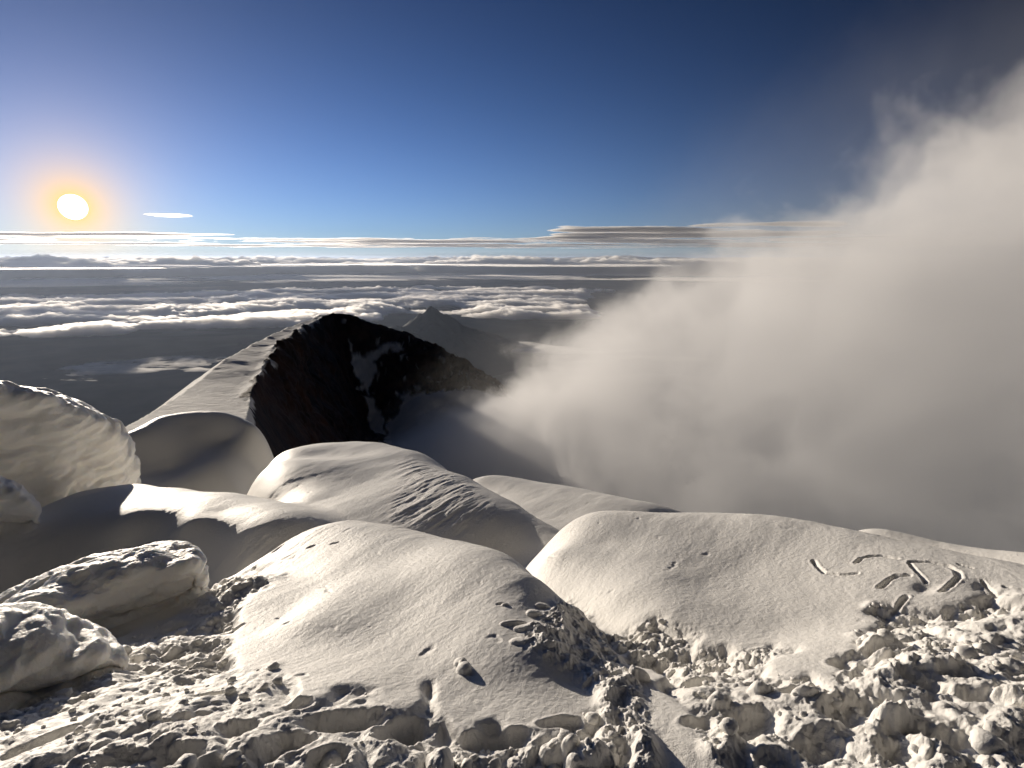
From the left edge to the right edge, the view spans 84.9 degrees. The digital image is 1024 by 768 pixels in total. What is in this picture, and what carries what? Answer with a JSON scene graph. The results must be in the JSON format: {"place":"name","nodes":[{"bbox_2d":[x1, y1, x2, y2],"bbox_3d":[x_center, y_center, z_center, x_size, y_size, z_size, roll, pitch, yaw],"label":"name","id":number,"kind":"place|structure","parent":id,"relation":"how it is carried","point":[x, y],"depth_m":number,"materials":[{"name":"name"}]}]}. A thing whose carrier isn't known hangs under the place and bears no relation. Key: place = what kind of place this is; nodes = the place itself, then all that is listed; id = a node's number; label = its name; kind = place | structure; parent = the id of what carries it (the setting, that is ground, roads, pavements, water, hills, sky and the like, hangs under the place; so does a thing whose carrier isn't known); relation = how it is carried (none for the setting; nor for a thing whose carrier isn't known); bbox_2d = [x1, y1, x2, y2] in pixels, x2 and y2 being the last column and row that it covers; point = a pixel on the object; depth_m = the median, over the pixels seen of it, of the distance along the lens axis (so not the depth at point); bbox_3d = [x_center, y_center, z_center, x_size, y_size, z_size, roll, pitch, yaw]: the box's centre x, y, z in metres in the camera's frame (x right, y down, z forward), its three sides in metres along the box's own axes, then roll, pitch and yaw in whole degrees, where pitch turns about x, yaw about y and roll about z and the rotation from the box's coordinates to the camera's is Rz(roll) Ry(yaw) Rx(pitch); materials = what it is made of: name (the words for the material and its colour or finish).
{"place":"outdoors","nodes":[
{"label":"outdoors","id":0,"kind":"place"},
{"bbox_2d":[125,313,721,512],"bbox_3d":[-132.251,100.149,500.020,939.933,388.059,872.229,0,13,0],"label":"crater rim hill","id":1,"kind":"structure","parent":0,"point":[333,377],"depth_m":238.55,"materials":[{"name":"white snow"}]},
{"bbox_2d":[388,306,582,375],"bbox_3d":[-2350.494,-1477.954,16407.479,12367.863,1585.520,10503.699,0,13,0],"label":"mountain","id":2,"kind":"structure","parent":0,"point":[489,353],"depth_m":15639.34,"materials":[{"name":"grey snow"}]},
{"bbox_2d":[0,411,1023,767],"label":"snow ground","id":3,"kind":"structure","parent":0,"point":[438,613],"depth_m":3.17,"materials":[{"name":"white snow"}]},
{"bbox_2d":[0,474,41,534],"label":"snow block","id":4,"kind":"structure","parent":3,"relation":"on","point":[20,509],"depth_m":7.46,"materials":[{"name":"white snow"}]},
{"bbox_2d":[0,601,128,711],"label":"snow slab","id":5,"kind":"structure","parent":3,"relation":"on","point":[46,650],"depth_m":2.74,"materials":[{"name":"white snow"}]},
{"bbox_2d":[0,380,140,506],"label":"snow wall","id":6,"kind":"structure","parent":3,"relation":"on","point":[55,446],"depth_m":10.19,"materials":[{"name":"white snow"}]},
{"bbox_2d":[0,540,210,629],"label":"snow cornice","id":7,"kind":"structure","parent":3,"relation":"on","point":[109,590],"depth_m":4.02,"materials":[{"name":"white snow"}]},
{"bbox_2d":[0,263,1023,551],"bbox_3d":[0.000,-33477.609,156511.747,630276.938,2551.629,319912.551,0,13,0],"label":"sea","id":8,"kind":"structure","parent":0,"point":[862,397],"depth_m":16953.90,"materials":[{"name":"white"}]},
{"bbox_2d":[0,0,1023,264],"label":"sky","id":9,"kind":"structure","parent":0,"point":[132,131],"materials":[{"name":"blue"}]}
]}

